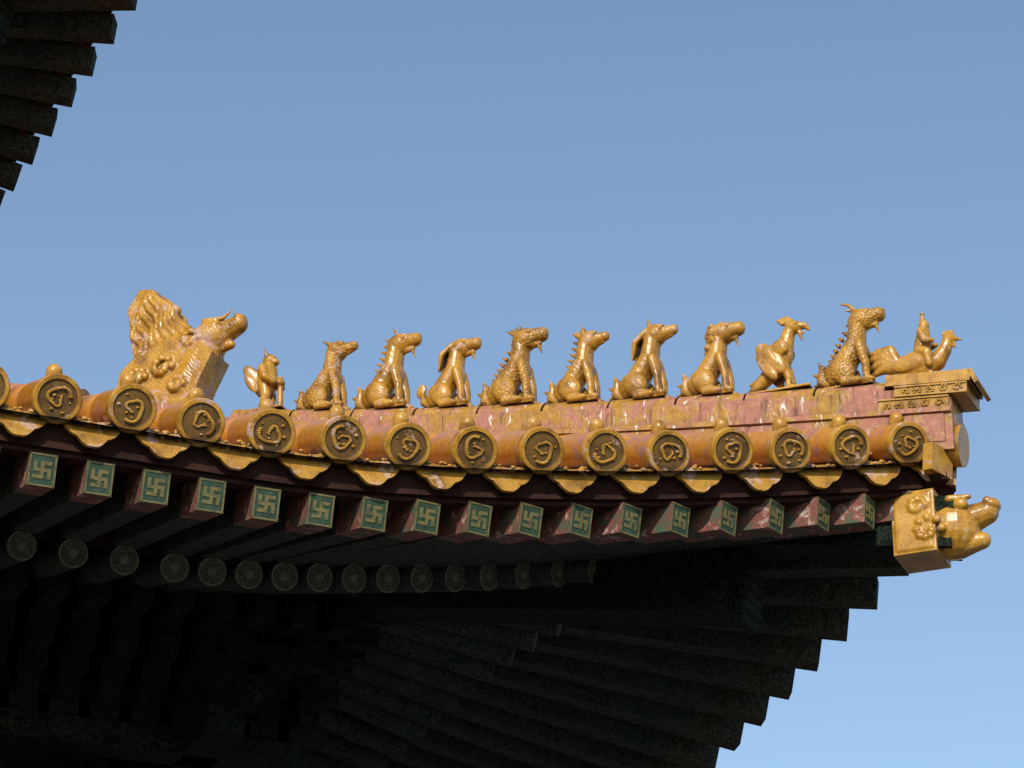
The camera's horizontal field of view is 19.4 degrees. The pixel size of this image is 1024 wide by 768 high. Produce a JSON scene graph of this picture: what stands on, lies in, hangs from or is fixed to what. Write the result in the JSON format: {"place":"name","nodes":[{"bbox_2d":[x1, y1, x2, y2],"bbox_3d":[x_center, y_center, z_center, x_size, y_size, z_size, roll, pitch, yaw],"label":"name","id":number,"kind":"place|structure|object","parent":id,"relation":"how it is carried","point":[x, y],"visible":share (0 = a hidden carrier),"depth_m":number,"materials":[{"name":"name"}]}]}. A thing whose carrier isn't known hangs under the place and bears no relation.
{"place":"outdoors","nodes":[
{"label":"outdoors","id":0,"kind":"place"},
{"bbox_2d":[0,447,911,593],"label":"eave rafters","id":1,"kind":"object","parent":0,"point":[256,526],"visible":0.99,"depth_m":13.18,"materials":[{"name":"green wood"}]},
{"bbox_2d":[0,512,531,569],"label":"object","id":2,"kind":"object","parent":1,"relation":"attached to","point":[53,534],"visible":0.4,"depth_m":13.54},
{"bbox_2d":[0,0,1023,767],"label":"sky","id":3,"kind":"structure","parent":0,"point":[314,172],"materials":[{"name":"blue"}]},
{"bbox_2d":[300,559,908,767],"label":"eave rafters","id":4,"kind":"object","parent":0,"point":[457,695],"visible":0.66,"depth_m":15.06,"materials":[{"name":"black wood"}]},
{"bbox_2d":[694,469,949,740],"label":"eave boards","id":5,"kind":"object","parent":4,"relation":"attached to","point":[936,482],"visible":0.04,"depth_m":13.58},
{"bbox_2d":[0,409,955,549],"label":"eave boards","id":6,"kind":"object","parent":5,"relation":"attached to","point":[127,455],"visible":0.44,"depth_m":12.63,"materials":[{"name":"brown wood"}]},
{"bbox_2d":[4,383,888,474],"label":"roof tiles","id":7,"kind":"object","parent":6,"relation":"on","point":[11,401],"visible":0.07,"depth_m":12.71,"materials":[{"name":"ceramic"}]},
{"bbox_2d":[0,363,930,493],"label":"roof tiles","id":8,"kind":"object","parent":7,"relation":"attached to","point":[897,442],"visible":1,"depth_m":12.74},
{"bbox_2d":[313,496,962,635],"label":"corner beams","id":9,"kind":"structure","parent":6,"relation":"attached to","point":[720,587],"depth_m":13.91,"materials":[{"name":"paint"}]},
{"bbox_2d":[892,488,1000,573],"bbox_3d":[1.978,0.648,13.536,0.475,0.310,0.282,-10,-27,21],"label":"dragon head ornament","id":10,"kind":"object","parent":9,"relation":"on","point":[920,524],"visible":0.98,"depth_m":13.45,"materials":[{"name":"ceramic"}]},
{"bbox_3d":[-1.413,0.596,15.418,4.942,1.970,5.749,10,-27,-20],"label":"roof","id":11,"kind":"object","parent":5,"relation":"on","visible":0},
{"bbox_2d":[10,383,963,458],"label":"hip ridge","id":12,"kind":"structure","parent":11,"relation":"on","point":[808,409],"depth_m":14.18,"materials":[{"name":"ceramic"}]},
{"bbox_2d":[116,289,247,402],"bbox_3d":[-1.708,-0.141,15.630,0.728,0.858,0.247,-10,-27,21],"label":"dragon head ornament","id":13,"kind":"object","parent":12,"relation":"on","point":[177,357],"visible":0.7,"depth_m":15.54,"materials":[{"name":"ceramic"}]},
{"bbox_2d":[243,348,285,410],"bbox_3d":[-1.254,-0.012,15.358,0.225,0.355,0.181,-10,-27,21],"label":"ridge beast","id":14,"kind":"object","parent":12,"relation":"on","point":[264,380],"visible":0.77,"depth_m":15.32,"materials":[{"name":"ceramic"}]},
{"bbox_2d":[294,341,358,410],"bbox_3d":[-0.945,-0.027,15.220,0.355,0.390,0.170,-10,-27,21],"label":"roof beast figurine","id":15,"kind":"object","parent":12,"relation":"on","point":[326,390],"visible":0.93,"depth_m":15.16,"materials":[{"name":"ceramic"}]},
{"bbox_2d":[352,328,421,409],"bbox_3d":[-0.630,-0.066,15.091,0.380,0.465,0.183,-10,-27,21],"label":"roof beast figurine","id":16,"kind":"object","parent":12,"relation":"on","point":[390,378],"visible":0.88,"depth_m":15.02,"materials":[{"name":"ceramic"}]},
{"bbox_2d":[416,337,481,408],"bbox_3d":[-0.315,-0.037,14.930,0.350,0.383,0.166,-10,-27,21],"label":"ridge beast","id":17,"kind":"object","parent":12,"relation":"on","point":[452,379],"visible":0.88,"depth_m":14.88,"materials":[{"name":"ceramic"}]},
{"bbox_2d":[477,325,548,406],"bbox_3d":[0.003,-0.080,14.800,0.381,0.450,0.183,-10,-27,21],"label":"roof beast figurine","id":18,"kind":"object","parent":12,"relation":"on","point":[514,374],"visible":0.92,"depth_m":14.74,"materials":[{"name":"ceramic"}]},
{"bbox_2d":[544,325,609,403],"bbox_3d":[0.317,-0.080,14.654,0.346,0.421,0.170,-10,-27,21],"label":"seahorse figurine","id":19,"kind":"object","parent":12,"relation":"on","point":[569,386],"visible":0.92,"depth_m":14.59,"materials":[{"name":"ceramic"}]},
{"bbox_2d":[608,318,678,400],"bbox_3d":[0.635,-0.105,14.516,0.366,0.437,0.176,-10,-27,21],"label":"horse figurine","id":20,"kind":"object","parent":12,"relation":"on","point":[647,367],"visible":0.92,"depth_m":14.45,"materials":[{"name":"ceramic"}]},
{"bbox_2d":[677,321,744,397],"bbox_3d":[0.953,-0.104,14.367,0.352,0.392,0.168,-10,-27,21],"label":"lion figurine","id":21,"kind":"object","parent":12,"relation":"on","point":[714,365],"visible":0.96,"depth_m":14.31,"materials":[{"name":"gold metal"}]},
{"bbox_2d":[749,316,812,393],"bbox_3d":[1.259,-0.132,14.237,0.334,0.407,0.146,-10,-27,21],"label":"phoenix figurine","id":22,"kind":"object","parent":12,"relation":"on","point":[774,361],"visible":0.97,"depth_m":14.18,"materials":[{"name":"ceramic"}]},
{"bbox_2d":[813,303,885,388],"bbox_3d":[1.585,-0.169,14.101,0.367,0.437,0.176,-10,-27,21],"label":"ridge dragon","id":23,"kind":"object","parent":12,"relation":"on","point":[839,370],"visible":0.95,"depth_m":14.04,"materials":[{"name":"ceramic"}]},
{"bbox_2d":[868,313,961,384],"bbox_3d":[1.863,-0.158,13.966,0.477,0.362,0.162,-10,-27,21],"label":"ridge immortal on fowl","id":24,"kind":"object","parent":12,"relation":"on","point":[889,360],"visible":0.85,"depth_m":13.89,"materials":[{"name":"ceramic"}]},
{"bbox_2d":[878,368,990,494],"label":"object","id":25,"kind":"object","parent":12,"relation":"attached to","point":[965,390],"visible":0.59,"depth_m":13.70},
{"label":"hall walls","id":26,"kind":"object","parent":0,"visible":0},
{"bbox_2d":[0,539,415,767],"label":"roof brackets","id":27,"kind":"object","parent":26,"relation":"on","point":[120,672],"visible":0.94,"depth_m":14.38,"materials":[{"name":"paint"}]},
{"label":"eave boards","id":28,"kind":"object","parent":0,"visible":0},
{"bbox_2d":[0,11,111,161],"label":"eave boards","id":29,"kind":"object","parent":28,"relation":"attached to","point":[38,103],"visible":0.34,"depth_m":17.59,"materials":[{"name":"black wood"}]},
{"bbox_2d":[0,0,14,46],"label":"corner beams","id":30,"kind":"structure","parent":29,"relation":"attached to","point":[7,7],"depth_m":16.76,"materials":[{"name":"paint"}]},
{"bbox_2d":[0,0,136,205],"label":"eave rafters","id":31,"kind":"object","parent":29,"relation":"attached to","point":[35,26],"visible":1,"depth_m":17.35,"materials":[{"name":"paint"}]}
]}

